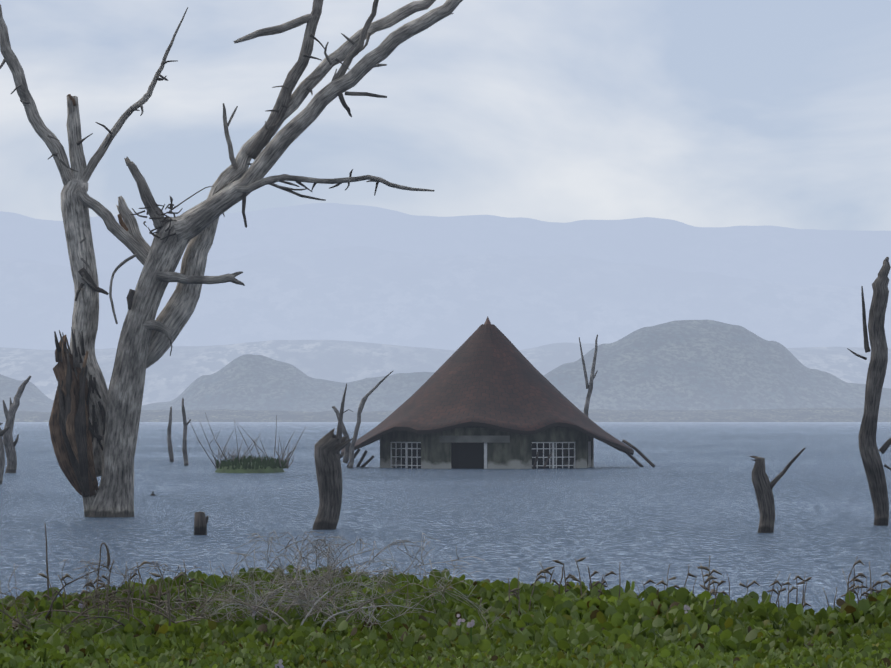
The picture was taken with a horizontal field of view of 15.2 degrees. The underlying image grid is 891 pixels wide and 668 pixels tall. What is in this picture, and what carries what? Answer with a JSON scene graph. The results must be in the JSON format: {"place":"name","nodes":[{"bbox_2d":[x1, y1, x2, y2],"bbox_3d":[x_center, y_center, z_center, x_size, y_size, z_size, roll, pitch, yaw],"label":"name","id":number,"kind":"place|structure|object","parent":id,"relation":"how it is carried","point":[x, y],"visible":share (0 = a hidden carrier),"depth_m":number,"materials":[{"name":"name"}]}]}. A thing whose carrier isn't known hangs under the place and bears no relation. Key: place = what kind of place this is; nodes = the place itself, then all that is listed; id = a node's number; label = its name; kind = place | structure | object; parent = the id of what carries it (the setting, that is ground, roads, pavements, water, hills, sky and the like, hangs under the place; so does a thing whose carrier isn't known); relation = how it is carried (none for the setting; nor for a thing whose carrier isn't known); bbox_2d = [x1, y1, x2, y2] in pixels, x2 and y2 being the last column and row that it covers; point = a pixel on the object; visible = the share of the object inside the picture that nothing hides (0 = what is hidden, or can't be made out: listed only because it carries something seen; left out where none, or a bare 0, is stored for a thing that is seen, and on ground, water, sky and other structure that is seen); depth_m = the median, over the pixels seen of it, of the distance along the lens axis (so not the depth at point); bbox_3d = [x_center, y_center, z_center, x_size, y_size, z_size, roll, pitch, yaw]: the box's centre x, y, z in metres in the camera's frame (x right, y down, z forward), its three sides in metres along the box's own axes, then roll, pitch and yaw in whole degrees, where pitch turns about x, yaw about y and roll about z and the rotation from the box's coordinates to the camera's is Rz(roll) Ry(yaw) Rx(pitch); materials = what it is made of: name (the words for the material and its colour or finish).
{"place":"outdoors","nodes":[
{"label":"outdoors","id":0,"kind":"place"},
{"bbox_2d":[0,422,890,618],"bbox_3d":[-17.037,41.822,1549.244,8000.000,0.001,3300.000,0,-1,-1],"label":"lake water","id":1,"kind":"structure","parent":0,"point":[689,499],"depth_m":73.41,"materials":[{"name":"liquid"}]},
{"bbox_2d":[0,423,9,483],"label":"dead tree","id":2,"kind":"object","parent":1,"relation":"in","point":[2,454],"visible":0.92,"depth_m":108.54,"materials":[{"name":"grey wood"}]},
{"bbox_2d":[0,376,30,472],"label":"snag","id":3,"kind":"object","parent":1,"relation":"in","point":[9,443],"visible":0.9,"depth_m":130.83,"materials":[{"name":"grey wood"}]},
{"bbox_2d":[167,406,173,461],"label":"trunk","id":4,"kind":"object","parent":1,"relation":"in","point":[170,449],"visible":0.79,"depth_m":164.75,"materials":[{"name":"grey wood"}]},
{"bbox_2d":[182,398,190,465],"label":"trunk","id":5,"kind":"object","parent":1,"relation":"in","point":[184,444],"visible":0.83,"depth_m":151.71,"materials":[{"name":"grey wood"}]},
{"bbox_2d":[194,512,208,534],"bbox_3d":[-4.428,3.470,60.492,0.260,0.519,0.243,-1,-2,19],"label":"stump","id":6,"kind":"object","parent":1,"relation":"in","point":[200,522],"visible":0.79,"depth_m":60.39,"materials":[{"name":"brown wood"}]},
{"bbox_2d":[0,0,462,516],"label":"dead tree","id":7,"kind":"object","parent":1,"relation":"on","point":[94,420],"visible":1,"depth_m":71.80,"materials":[{"name":"grey wood"}]},
{"bbox_2d":[215,454,288,472],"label":"islet grass","id":8,"kind":"structure","parent":1,"relation":"in","point":[254,465],"depth_m":131.15,"materials":[{"name":"green plant"}]},
{"bbox_2d":[188,413,303,468],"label":"reeds","id":9,"kind":"object","parent":8,"relation":"on","point":[287,459],"visible":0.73,"depth_m":133.29,"materials":[{"name":"plant"}]},
{"bbox_2d":[312,383,352,529],"bbox_3d":[-2.147,2.431,63.598,0.807,2.990,0.533,0,-1,-1],"label":"stump","id":10,"kind":"object","parent":1,"relation":"in","point":[330,446],"visible":0.77,"depth_m":63.42,"materials":[{"name":"grey wood"}]},
{"bbox_2d":[332,371,392,467],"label":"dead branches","id":11,"kind":"object","parent":1,"relation":"on","point":[349,453],"visible":0.79,"depth_m":143.34,"materials":[{"name":"grey wood"}]},
{"bbox_2d":[0,564,890,667],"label":"water hyacinth mat","id":12,"kind":"object","parent":1,"relation":"on","point":[668,627],"visible":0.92,"depth_m":28.29,"materials":[{"name":"green plant"}]},
{"bbox_2d":[0,559,290,634],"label":"dry brush","id":13,"kind":"object","parent":12,"relation":"on","point":[169,613],"visible":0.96,"depth_m":28.62,"materials":[{"name":"grey plant"}]},
{"bbox_2d":[144,531,505,629],"bbox_3d":[-1.101,2.216,29.766,3.200,0.866,3.162,0,-1,-1],"label":"dry thorn bush","id":14,"kind":"object","parent":12,"relation":"on","point":[305,593],"visible":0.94,"depth_m":29.74,"materials":[{"name":"grey plant"}]},
{"bbox_2d":[38,522,890,622],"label":"dry weed stalks","id":15,"kind":"object","parent":12,"relation":"on","point":[714,592],"visible":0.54,"depth_m":32.46,"materials":[{"name":"plant"}]},
{"bbox_2d":[341,316,633,468],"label":"hut","id":16,"kind":"object","parent":1,"relation":"on","point":[488,395],"visible":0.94,"depth_m":143.37,"materials":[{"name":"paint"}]},
{"bbox_2d":[340,439,654,468],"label":"wooden poles","id":17,"kind":"object","parent":1,"relation":"in","point":[642,455],"visible":0.52,"depth_m":146.41,"materials":[{"name":"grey wood"}]},
{"bbox_2d":[749,448,804,532],"bbox_3d":[6.118,2.971,61.621,1.036,1.752,0.352,0,-1,-1],"label":"stump","id":18,"kind":"object","parent":1,"relation":"in","point":[763,485],"visible":0.88,"depth_m":61.51,"materials":[{"name":"grey wood"}]},
{"bbox_2d":[847,257,890,525],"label":"snag","id":19,"kind":"object","parent":1,"relation":"in","point":[870,454],"visible":0.94,"depth_m":65.79,"materials":[{"name":"grey wood"}]},
{"bbox_2d":[0,246,890,349],"bbox_3d":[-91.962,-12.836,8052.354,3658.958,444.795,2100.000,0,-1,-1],"label":"distant mountain range","id":20,"kind":"structure","parent":0,"point":[384,296],"depth_m":7773.75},
{"bbox_2d":[0,203,890,285],"bbox_3d":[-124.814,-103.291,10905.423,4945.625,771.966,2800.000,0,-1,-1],"label":"distant mountain range","id":21,"kind":"structure","parent":0,"point":[811,256],"depth_m":10946.23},
{"bbox_2d":[0,320,890,411],"bbox_3d":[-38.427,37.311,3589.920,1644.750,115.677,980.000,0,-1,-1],"label":"hills","id":22,"kind":"structure","parent":0,"point":[695,365],"depth_m":3391.36,"materials":[{"name":"grey stone"}]},
{"bbox_2d":[0,340,890,404],"bbox_3d":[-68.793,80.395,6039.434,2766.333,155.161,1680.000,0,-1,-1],"label":"range","id":23,"kind":"structure","parent":0,"point":[176,373],"depth_m":5877.51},
{"bbox_2d":[0,407,890,421],"bbox_3d":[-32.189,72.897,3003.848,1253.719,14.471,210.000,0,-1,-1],"label":"shore land","id":24,"kind":"structure","parent":0,"point":[746,415],"depth_m":2950.02,"materials":[{"name":"grey"}]},
{"bbox_2d":[0,0,890,230],"label":"sky","id":25,"kind":"structure","parent":0,"point":[697,113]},
{"bbox_2d":[579,334,597,416],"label":"dead tree","id":26,"kind":"object","parent":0,"point":[589,386],"visible":0.88,"depth_m":159.93,"materials":[{"name":"grey wood"}]}
]}

